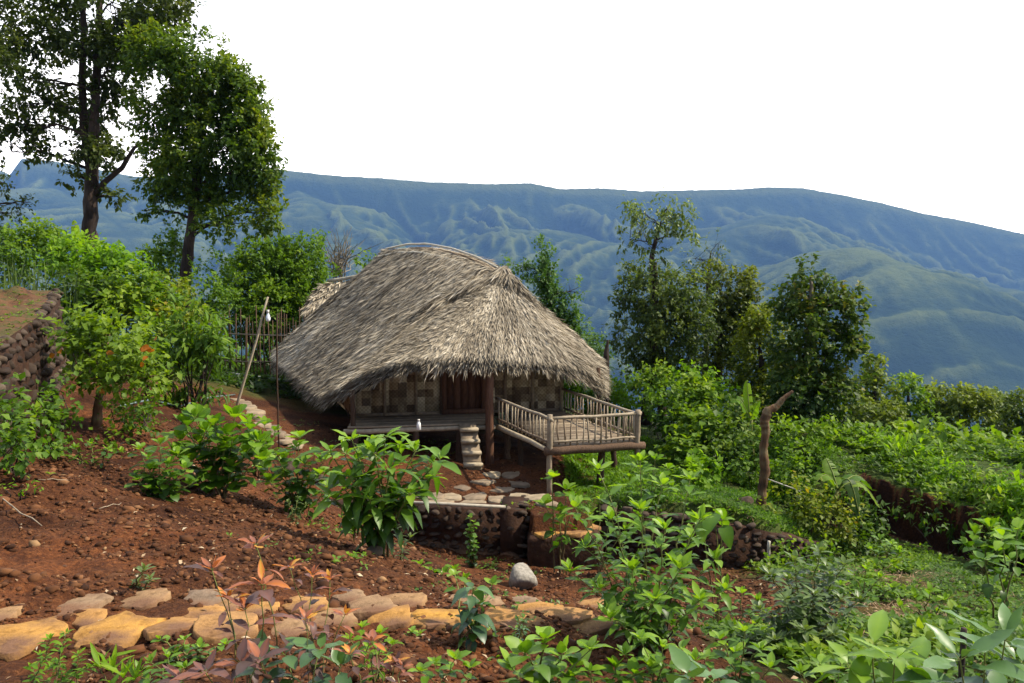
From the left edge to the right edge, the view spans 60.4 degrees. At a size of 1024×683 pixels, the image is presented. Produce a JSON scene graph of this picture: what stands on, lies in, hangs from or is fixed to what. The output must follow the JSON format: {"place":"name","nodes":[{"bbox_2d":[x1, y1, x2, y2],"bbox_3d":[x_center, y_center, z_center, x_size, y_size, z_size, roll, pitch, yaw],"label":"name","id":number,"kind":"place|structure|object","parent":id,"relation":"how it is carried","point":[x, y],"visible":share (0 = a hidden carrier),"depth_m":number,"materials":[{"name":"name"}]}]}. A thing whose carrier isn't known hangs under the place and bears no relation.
{"place":"outdoors","nodes":[
{"label":"outdoors","id":0,"kind":"place"},
{"bbox_2d":[66,341,340,405],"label":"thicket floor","id":1,"kind":"structure","parent":0,"point":[227,375],"depth_m":21.88,"materials":[{"name":"green plant"}]},
{"bbox_2d":[0,159,1023,441],"bbox_3d":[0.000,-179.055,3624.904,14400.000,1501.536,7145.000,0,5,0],"label":"hills","id":2,"kind":"structure","parent":0,"point":[944,293],"depth_m":4442.64,"materials":[{"name":"green plant"}]},
{"bbox_2d":[0,358,1023,682],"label":"ground","id":3,"kind":"structure","parent":0,"point":[292,412],"depth_m":8.87,"materials":[{"name":"soil"}]},
{"bbox_2d":[0,24,38,268],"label":"tree","id":4,"kind":"object","parent":3,"relation":"on","point":[3,62],"visible":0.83,"depth_m":24.73,"materials":[{"name":"green plant"}]},
{"bbox_2d":[0,372,65,479],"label":"shrub","id":5,"kind":"object","parent":3,"relation":"on","point":[14,438],"visible":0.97,"depth_m":8.05,"materials":[{"name":"green plant"}]},
{"bbox_2d":[0,616,68,661],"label":"paving stone","id":6,"kind":"object","parent":3,"relation":"on","point":[19,640],"visible":0.96,"depth_m":4.74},
{"bbox_2d":[0,213,71,288],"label":"bush","id":7,"kind":"object","parent":3,"relation":"on","point":[39,239],"visible":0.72,"depth_m":20.27,"materials":[{"name":"green plant"}]},
{"bbox_2d":[0,286,72,453],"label":"stone wall","id":8,"kind":"structure","parent":3,"relation":"on","point":[26,349],"depth_m":10.67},
{"bbox_2d":[0,254,99,376],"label":"reed clump","id":9,"kind":"object","parent":3,"relation":"on","point":[13,280],"visible":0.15,"depth_m":15.91,"materials":[{"name":"green plant"}]},
{"bbox_2d":[20,371,90,460],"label":"shrub","id":10,"kind":"object","parent":3,"relation":"on","point":[53,415],"visible":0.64,"depth_m":9.82,"materials":[{"name":"green plant"}]},
{"bbox_2d":[22,628,97,682],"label":"plant","id":11,"kind":"object","parent":3,"relation":"on","point":[58,674],"visible":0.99,"depth_m":4.05,"materials":[{"name":"green plant"}]},
{"bbox_2d":[55,593,113,615],"bbox_3d":[-2.675,1.611,5.349,0.472,0.083,0.447,-3,5,-29],"label":"paving stone","id":12,"kind":"object","parent":3,"relation":"on","point":[99,600],"visible":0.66,"depth_m":5.32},
{"bbox_2d":[38,257,133,376],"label":"bush","id":13,"kind":"object","parent":3,"relation":"on","point":[98,282],"visible":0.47,"depth_m":16.32,"materials":[{"name":"green plant"}]},
{"bbox_2d":[35,227,155,357],"bbox_3d":[-8.423,-0.829,17.984,2.520,3.090,1.775,0,5,0],"label":"bush","id":14,"kind":"object","parent":3,"relation":"on","point":[107,257],"visible":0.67,"depth_m":17.66,"materials":[{"name":"green plant"}]},
{"bbox_2d":[0,0,207,337],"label":"tall tree","id":15,"kind":"object","parent":3,"relation":"on","point":[100,49],"visible":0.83,"depth_m":26.33,"materials":[{"name":"green plant"}]},
{"bbox_2d":[39,300,182,427],"bbox_3d":[-5.002,0.398,10.960,1.422,1.798,1.649,-4,6,-41],"label":"tree","id":16,"kind":"object","parent":3,"relation":"on","point":[116,370],"visible":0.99,"depth_m":10.82,"materials":[{"name":"green plant"}]},
{"bbox_2d":[72,610,166,650],"bbox_3d":[-2.198,1.607,4.828,0.370,0.088,0.458,1,5,16],"label":"paving stone","id":17,"kind":"object","parent":3,"relation":"on","point":[125,628],"visible":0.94,"depth_m":4.81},
{"bbox_2d":[84,642,164,682],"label":"grass tuft","id":18,"kind":"object","parent":3,"relation":"on","point":[112,667],"visible":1,"depth_m":3.91,"materials":[{"name":"green plant"}]},
{"bbox_2d":[88,373,183,457],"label":"shrub","id":19,"kind":"object","parent":3,"relation":"on","point":[143,414],"visible":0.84,"depth_m":11.08,"materials":[{"name":"green plant"}]},
{"bbox_2d":[87,261,191,381],"bbox_3d":[-7.068,-0.323,16.836,1.922,2.430,1.716,0,5,0],"label":"bush","id":20,"kind":"object","parent":3,"relation":"on","point":[138,295],"visible":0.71,"depth_m":16.56,"materials":[{"name":"green plant"}]},
{"bbox_2d":[106,306,181,396],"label":"bush","id":21,"kind":"object","parent":3,"relation":"on","point":[138,318],"visible":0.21,"depth_m":14.73,"materials":[{"name":"green plant"}]},
{"bbox_2d":[119,588,170,610],"bbox_3d":[-2.358,1.620,5.488,0.420,0.070,0.324,0,5,0],"label":"paving stone","id":22,"kind":"object","parent":3,"relation":"on","point":[145,599],"visible":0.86,"depth_m":5.45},
{"bbox_2d":[124,435,200,501],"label":"shrub","id":23,"kind":"object","parent":3,"relation":"on","point":[157,487],"visible":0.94,"depth_m":8.78,"materials":[{"name":"green plant"}]},
{"bbox_2d":[127,268,210,390],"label":"bush","id":24,"kind":"object","parent":3,"relation":"on","point":[157,310],"visible":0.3,"depth_m":16.93,"materials":[{"name":"green plant"}]},
{"bbox_2d":[142,616,197,640],"bbox_3d":[-1.903,1.601,4.955,0.351,0.127,0.423,4,6,43],"label":"paving stone","id":25,"kind":"object","parent":3,"relation":"on","point":[171,626],"visible":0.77,"depth_m":4.83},
{"bbox_2d":[140,292,239,414],"bbox_3d":[-5.212,0.249,14.464,1.497,2.116,1.677,-4,6,-37],"label":"willow shrub","id":26,"kind":"object","parent":3,"relation":"on","point":[198,352],"visible":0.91,"depth_m":14.36,"materials":[{"name":"green plant"}]},
{"bbox_2d":[133,219,247,324],"bbox_3d":[-8.783,-1.360,24.160,2.514,4.159,6.515,-3,6,-36],"label":"bush","id":27,"kind":"object","parent":3,"relation":"on","point":[158,259],"visible":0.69,"depth_m":24.05,"materials":[{"name":"green plant"}]},
{"bbox_2d":[151,634,232,664],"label":"weed","id":28,"kind":"object","parent":3,"relation":"on","point":[186,648],"visible":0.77,"depth_m":4.46,"materials":[{"name":"green plant"}]},
{"bbox_2d":[114,16,289,352],"bbox_3d":[-8.543,-4.212,24.767,5.226,9.774,2.964,1,5,8],"label":"dense tree","id":29,"kind":"object","parent":3,"relation":"on","point":[187,156],"visible":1,"depth_m":24.06,"materials":[{"name":"green plant"}]},
{"bbox_2d":[158,404,273,498],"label":"shrub","id":30,"kind":"object","parent":3,"relation":"on","point":[227,449],"visible":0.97,"depth_m":9.53,"materials":[{"name":"green plant"}]},
{"bbox_2d":[157,636,288,682],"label":"shrub","id":31,"kind":"object","parent":3,"relation":"on","point":[254,658],"visible":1,"depth_m":3.44,"materials":[{"name":"red plant"}]},
{"bbox_2d":[192,611,258,643],"bbox_3d":[-1.589,1.581,4.891,0.346,0.077,0.366,-1,5,-16],"label":"paving stone","id":32,"kind":"object","parent":3,"relation":"on","point":[204,627],"visible":0.7,"depth_m":4.83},
{"bbox_2d":[180,533,298,682],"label":"shrub","id":33,"kind":"object","parent":3,"relation":"on","point":[243,603],"visible":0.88,"depth_m":3.77,"materials":[{"name":"red plant"}]},
{"bbox_2d":[209,305,304,382],"bbox_3d":[-6.578,0.217,23.245,3.357,2.350,0.097,1,5,11],"label":"stake fence","id":34,"kind":"object","parent":3,"relation":"on","point":[246,361],"visible":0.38,"depth_m":23.28,"materials":[{"name":"brown wood"}]},
{"bbox_2d":[213,228,337,364],"bbox_3d":[-7.249,-1.224,26.625,3.577,4.446,3.668,0,5,0],"label":"round bush","id":35,"kind":"object","parent":3,"relation":"on","point":[267,266],"visible":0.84,"depth_m":26.25,"materials":[{"name":"green plant"}]},
{"bbox_2d":[248,430,341,517],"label":"shrub","id":36,"kind":"object","parent":3,"relation":"on","point":[281,471],"visible":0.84,"depth_m":9.89,"materials":[{"name":"green plant"}]},
{"bbox_2d":[234,629,357,682],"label":"sapling","id":37,"kind":"object","parent":3,"relation":"on","point":[337,657],"visible":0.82,"depth_m":3.64,"materials":[{"name":"green plant"}]},
{"bbox_2d":[273,558,359,682],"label":"shrub","id":38,"kind":"object","parent":3,"relation":"on","point":[304,616],"visible":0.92,"depth_m":3.90,"materials":[{"name":"red plant"}]},
{"bbox_2d":[300,275,355,319],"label":"thatched shed","id":39,"kind":"structure","parent":3,"relation":"on","point":[320,294],"depth_m":25.16,"materials":[{"name":"beige plant"}]},
{"bbox_2d":[316,227,382,282],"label":"bare tree","id":40,"kind":"object","parent":3,"relation":"on","point":[341,259],"visible":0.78,"depth_m":30.80,"materials":[{"name":"grey plant"}]},
{"bbox_2d":[341,620,402,682],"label":"weed","id":41,"kind":"object","parent":3,"relation":"on","point":[380,630],"visible":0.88,"depth_m":4.23,"materials":[{"name":"green plant"}]},
{"bbox_2d":[332,629,413,682],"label":"shrub","id":42,"kind":"object","parent":3,"relation":"on","point":[371,636],"visible":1,"depth_m":3.79,"materials":[{"name":"red plant"}]},
{"bbox_2d":[348,594,397,619],"bbox_3d":[-0.882,1.675,5.552,0.305,0.059,0.295,-2,5,-19],"label":"paving stone","id":43,"kind":"object","parent":3,"relation":"on","point":[366,610],"visible":0.91,"depth_m":5.51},
{"bbox_2d":[295,426,460,557],"bbox_3d":[-1.234,1.399,8.096,1.562,1.228,1.009,0,5,0],"label":"broad leaved bush","id":44,"kind":"object","parent":3,"relation":"on","point":[371,521],"visible":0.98,"depth_m":7.99,"materials":[{"name":"green plant"}]},
{"bbox_2d":[24,400,742,660],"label":"scattered weeds","id":45,"kind":"object","parent":3,"relation":"on","point":[416,589],"visible":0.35,"depth_m":7.45,"materials":[{"name":"green plant"}]},
{"bbox_2d":[367,604,413,631],"bbox_3d":[-0.741,1.703,5.399,0.289,0.086,0.276,0,5,0],"label":"paving stone","id":46,"kind":"object","parent":3,"relation":"on","point":[396,617],"visible":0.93,"depth_m":5.35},
{"bbox_2d":[322,499,529,555],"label":"stone wall","id":47,"kind":"structure","parent":3,"relation":"on","point":[444,526],"depth_m":13.47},
{"bbox_2d":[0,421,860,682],"bbox_3d":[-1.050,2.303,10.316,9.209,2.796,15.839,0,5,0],"label":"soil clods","id":48,"kind":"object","parent":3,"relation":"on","point":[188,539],"visible":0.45,"depth_m":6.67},
{"bbox_2d":[410,609,461,630],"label":"paving stone","id":49,"kind":"object","parent":3,"relation":"on","point":[438,619],"visible":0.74,"depth_m":5.45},
{"bbox_2d":[408,648,480,682],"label":"plant","id":50,"kind":"object","parent":3,"relation":"on","point":[456,654],"visible":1,"depth_m":4.09,"materials":[{"name":"green plant"}]},
{"bbox_2d":[269,243,645,492],"bbox_3d":[-1.012,0.047,19.492,7.287,4.523,11.385,-2,5,-28],"label":"thatched hut","id":51,"kind":"object","parent":3,"relation":"on","point":[386,340],"visible":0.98,"depth_m":17.57,"materials":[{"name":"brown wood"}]},
{"bbox_2d":[442,368,485,414],"bbox_3d":[-0.977,0.565,17.749,0.890,1.800,0.175,-1,5,-10],"label":"door","id":52,"kind":"structure","parent":51,"relation":"in","point":[460,395],"depth_m":17.79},
{"bbox_2d":[449,582,496,651],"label":"sapling","id":53,"kind":"object","parent":3,"relation":"on","point":[469,614],"visible":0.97,"depth_m":5.04,"materials":[{"name":"green plant"}]},
{"bbox_2d":[444,568,504,660],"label":"weed","id":54,"kind":"object","parent":3,"relation":"on","point":[494,581],"visible":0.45,"depth_m":5.23,"materials":[{"name":"green plant"}]},
{"bbox_2d":[4,389,976,681],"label":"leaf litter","id":55,"kind":"object","parent":3,"relation":"on","point":[324,595],"visible":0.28,"depth_m":6.08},
{"bbox_2d":[483,606,544,631],"bbox_3d":[-0.020,1.741,5.481,0.452,0.062,0.383,0,5,0],"label":"paving stone","id":56,"kind":"object","parent":3,"relation":"on","point":[501,614],"visible":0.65,"depth_m":5.47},
{"bbox_2d":[500,495,528,558],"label":"stone wall","id":57,"kind":"structure","parent":3,"relation":"on","point":[512,543],"depth_m":13.31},
{"bbox_2d":[509,563,537,589],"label":"boulder","id":58,"kind":"object","parent":3,"relation":"on","point":[522,576],"visible":0.86,"depth_m":11.24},
{"bbox_2d":[497,626,612,682],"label":"plant","id":59,"kind":"object","parent":3,"relation":"on","point":[548,668],"visible":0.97,"depth_m":4.30,"materials":[{"name":"green plant"}]},
{"bbox_2d":[497,233,615,406],"bbox_3d":[1.529,-0.552,25.843,3.557,5.258,2.091,2,5,27],"label":"tree","id":60,"kind":"object","parent":3,"relation":"on","point":[549,288],"visible":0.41,"depth_m":25.76,"materials":[{"name":"green plant"}]},
{"bbox_2d":[530,607,592,624],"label":"paving stone","id":61,"kind":"object","parent":3,"relation":"on","point":[572,615],"visible":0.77,"depth_m":5.70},
{"bbox_2d":[533,469,590,574],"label":"sapling","id":62,"kind":"object","parent":3,"relation":"on","point":[547,498],"visible":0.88,"depth_m":12.47,"materials":[{"name":"green plant"}]},
{"bbox_2d":[527,524,602,570],"bbox_3d":[0.794,3.178,13.302,1.128,0.766,0.774,0,5,0],"label":"stone step","id":63,"kind":"object","parent":3,"relation":"on","point":[539,546],"visible":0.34,"depth_m":12.94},
{"bbox_2d":[152,303,1023,467],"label":"thicket","id":64,"kind":"object","parent":3,"relation":"on","point":[904,427],"visible":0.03,"depth_m":18.68,"materials":[{"name":"green plant"}]},
{"bbox_2d":[564,365,642,422],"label":"bush","id":65,"kind":"object","parent":3,"relation":"on","point":[621,397],"visible":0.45,"depth_m":22.49,"materials":[{"name":"green plant"}]},
{"bbox_2d":[561,655,659,682],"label":"plant","id":66,"kind":"object","parent":3,"relation":"on","point":[632,665],"visible":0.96,"depth_m":4.35,"materials":[{"name":"green plant"}]},
{"bbox_2d":[554,450,736,660],"bbox_3d":[0.913,1.329,5.343,1.194,1.281,1.099,-2,5,-20],"label":"shrub","id":67,"kind":"object","parent":3,"relation":"on","point":[635,618],"visible":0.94,"depth_m":5.32,"materials":[{"name":"green plant"}]},
{"bbox_2d":[615,186,702,416],"bbox_3d":[3.800,-0.879,22.931,2.262,6.330,1.660,1,5,11],"label":"slender tree","id":68,"kind":"object","parent":3,"relation":"on","point":[673,217],"visible":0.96,"depth_m":22.75,"materials":[{"name":"green plant"}]},
{"bbox_2d":[601,252,725,425],"bbox_3d":[3.772,-0.018,22.159,3.123,4.463,2.164,0,5,0],"label":"tree","id":69,"kind":"object","parent":3,"relation":"on","point":[656,329],"visible":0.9,"depth_m":21.76,"materials":[{"name":"green plant"}]},
{"bbox_2d":[615,629,713,682],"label":"plant","id":70,"kind":"object","parent":3,"relation":"on","point":[641,636],"visible":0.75,"depth_m":4.44,"materials":[{"name":"green plant"}]},
{"bbox_2d":[631,357,711,442],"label":"bush","id":71,"kind":"object","parent":3,"relation":"on","point":[651,396],"visible":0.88,"depth_m":18.71,"materials":[{"name":"green plant"}]},
{"bbox_2d":[647,359,742,413],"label":"bush","id":72,"kind":"object","parent":3,"relation":"on","point":[674,371],"visible":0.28,"depth_m":20.34,"materials":[{"name":"green plant"}]},
{"bbox_2d":[662,447,729,489],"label":"shrub","id":73,"kind":"object","parent":3,"relation":"on","point":[695,463],"visible":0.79,"depth_m":15.53,"materials":[{"name":"green plant"}]},
{"bbox_2d":[654,372,742,468],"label":"bush","id":74,"kind":"object","parent":3,"relation":"on","point":[684,442],"visible":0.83,"depth_m":17.52,"materials":[{"name":"green plant"}]},
{"bbox_2d":[666,645,738,682],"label":"sapling","id":75,"kind":"object","parent":3,"relation":"on","point":[680,659],"visible":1,"depth_m":2.94,"materials":[{"name":"green plant"}]},
{"bbox_2d":[685,504,733,623],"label":"sapling","id":76,"kind":"object","parent":3,"relation":"on","point":[725,531],"visible":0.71,"depth_m":7.21,"materials":[{"name":"green plant"}]},
{"bbox_2d":[597,504,830,569],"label":"stone wall","id":77,"kind":"structure","parent":3,"relation":"on","point":[750,540],"depth_m":13.38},
{"bbox_2d":[681,257,769,394],"bbox_3d":[5.816,0.097,24.124,2.431,4.841,1.952,0,5,0],"label":"tree","id":78,"kind":"object","parent":3,"relation":"on","point":[732,303],"visible":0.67,"depth_m":23.71,"materials":[{"name":"green plant"}]},
{"bbox_2d":[697,393,760,475],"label":"bush","id":79,"kind":"object","parent":3,"relation":"on","point":[732,441],"visible":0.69,"depth_m":17.13,"materials":[{"name":"green plant"}]},
{"bbox_2d":[698,622,783,682],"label":"shrub","id":80,"kind":"object","parent":3,"relation":"on","point":[736,666],"visible":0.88,"depth_m":4.70,"materials":[{"name":"green plant"}]},
{"bbox_2d":[721,301,799,426],"bbox_3d":[6.034,0.607,21.330,2.231,3.187,2.061,0,5,0],"label":"tree","id":81,"kind":"object","parent":3,"relation":"on","point":[759,325],"visible":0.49,"depth_m":21.42,"materials":[{"name":"green plant"}]},
{"bbox_2d":[721,413,824,504],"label":"bush","id":82,"kind":"object","parent":3,"relation":"on","point":[779,462],"visible":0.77,"depth_m":16.13,"materials":[{"name":"green plant"}]},
{"bbox_2d":[755,390,793,508],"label":"dead tree","id":83,"kind":"object","parent":3,"relation":"on","point":[765,418],"visible":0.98,"depth_m":14.44,"materials":[{"name":"wood"}]},
{"bbox_2d":[749,527,856,577],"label":"shrub","id":84,"kind":"object","parent":3,"relation":"on","point":[777,557],"visible":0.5,"depth_m":12.59,"materials":[{"name":"green plant"}]},
{"bbox_2d":[736,540,872,657],"bbox_3d":[2.093,1.840,6.111,1.192,0.866,0.798,-5,6,-44],"label":"shrub","id":85,"kind":"object","parent":3,"relation":"on","point":[805,610],"visible":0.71,"depth_m":6.09,"materials":[{"name":"green plant"}]},
{"bbox_2d":[596,493,1023,682],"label":"weeds","id":86,"kind":"object","parent":3,"relation":"on","point":[907,629],"visible":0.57,"depth_m":7.62,"materials":[{"name":"green plant"}]},
{"bbox_2d":[754,470,869,544],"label":"bush","id":87,"kind":"object","parent":3,"relation":"on","point":[804,513],"visible":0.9,"depth_m":14.27,"materials":[{"name":"green plant"}]},
{"bbox_2d":[755,251,880,427],"bbox_3d":[6.762,0.215,19.439,2.719,4.429,2.004,0,5,0],"label":"tree","id":88,"kind":"object","parent":3,"relation":"on","point":[814,386],"visible":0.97,"depth_m":19.23,"materials":[{"name":"green plant"}]},
{"bbox_2d":[771,405,888,455],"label":"bush","id":89,"kind":"object","parent":3,"relation":"on","point":[833,421],"visible":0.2,"depth_m":18.05,"materials":[{"name":"green plant"}]},
{"bbox_2d":[667,408,1023,523],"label":"bank top scrub","id":90,"kind":"object","parent":3,"relation":"on","point":[827,435],"visible":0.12,"depth_m":16.94,"materials":[{"name":"green plant"}]},
{"bbox_2d":[814,458,879,528],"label":"banana plant","id":91,"kind":"object","parent":3,"relation":"on","point":[850,484],"visible":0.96,"depth_m":14.65,"materials":[{"name":"green plant"}]},
{"bbox_2d":[835,495,898,555],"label":"shrub","id":92,"kind":"object","parent":3,"relation":"on","point":[868,526],"visible":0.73,"depth_m":14.84,"materials":[{"name":"green plant"}]},
{"bbox_2d":[829,390,913,430],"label":"young tree","id":93,"kind":"object","parent":3,"relation":"on","point":[882,416],"visible":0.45,"depth_m":27.05,"materials":[{"name":"green plant"}]},
{"bbox_2d":[820,451,922,521],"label":"bush","id":94,"kind":"object","parent":3,"relation":"on","point":[879,464],"visible":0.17,"depth_m":16.07,"materials":[{"name":"green plant"}]},
{"bbox_2d":[848,351,904,419],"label":"young tree","id":95,"kind":"object","parent":3,"relation":"on","point":[878,380],"visible":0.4,"depth_m":31.14,"materials":[{"name":"green plant"}]},
{"bbox_2d":[809,609,956,682],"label":"sapling","id":96,"kind":"object","parent":3,"relation":"on","point":[917,651],"visible":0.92,"depth_m":2.97,"materials":[{"name":"green plant"}]},
{"bbox_2d":[850,427,961,479],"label":"hedge bush","id":97,"kind":"object","parent":3,"relation":"on","point":[899,441],"visible":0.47,"depth_m":17.07,"materials":[{"name":"green plant"}]},
{"bbox_2d":[886,370,936,424],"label":"young tree","id":98,"kind":"object","parent":3,"relation":"on","point":[913,407],"visible":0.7,"depth_m":33.08,"materials":[{"name":"green plant"}]},
{"bbox_2d":[892,581,966,615],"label":"weed","id":99,"kind":"object","parent":3,"relation":"on","point":[927,592],"visible":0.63,"depth_m":7.80,"materials":[{"name":"green plant"}]},
{"bbox_2d":[897,455,985,495],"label":"hedge bush","id":100,"kind":"object","parent":3,"relation":"on","point":[933,478],"visible":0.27,"depth_m":15.82,"materials":[{"name":"green plant"}]},
{"bbox_2d":[884,488,1016,571],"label":"bush","id":101,"kind":"object","parent":3,"relation":"on","point":[924,521],"visible":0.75,"depth_m":14.54,"materials":[{"name":"green plant"}]},
{"bbox_2d":[893,602,1023,682],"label":"sapling","id":102,"kind":"object","parent":3,"relation":"on","point":[1006,664],"visible":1,"depth_m":2.87,"materials":[{"name":"green plant"}]},
{"bbox_2d":[899,461,1023,545],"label":"hedge bush","id":103,"kind":"object","parent":3,"relation":"on","point":[991,508],"visible":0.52,"depth_m":14.82,"materials":[{"name":"green plant"}]},
{"bbox_2d":[934,381,1003,439],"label":"young tree","id":104,"kind":"object","parent":3,"relation":"on","point":[972,401],"visible":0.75,"depth_m":33.02,"materials":[{"name":"green plant"}]},
{"bbox_2d":[952,517,1012,578],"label":"shrub","id":105,"kind":"object","parent":3,"relation":"on","point":[988,521],"visible":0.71,"depth_m":12.87,"materials":[{"name":"green plant"}]},
{"bbox_2d":[969,517,1023,618],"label":"plant","id":106,"kind":"object","parent":3,"relation":"on","point":[988,588],"visible":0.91,"depth_m":7.50,"materials":[{"name":"green plant"}]},
{"bbox_2d":[975,462,1023,566],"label":"hedge bush","id":107,"kind":"object","parent":3,"relation":"on","point":[1016,484],"visible":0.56,"depth_m":14.06,"materials":[{"name":"green plant"}]},
{"bbox_2d":[994,386,1023,441],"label":"young tree","id":108,"kind":"object","parent":3,"relation":"on","point":[1012,409],"visible":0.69,"depth_m":33.21,"materials":[{"name":"green plant"}]},
{"bbox_2d":[0,0,1023,233],"label":"sky","id":109,"kind":"structure","parent":0,"point":[914,105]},
{"bbox_2d":[560,424,878,550],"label":"terrace grass","id":110,"kind":"structure","parent":0,"point":[576,467],"depth_m":15.60,"materials":[{"name":"green plant"}]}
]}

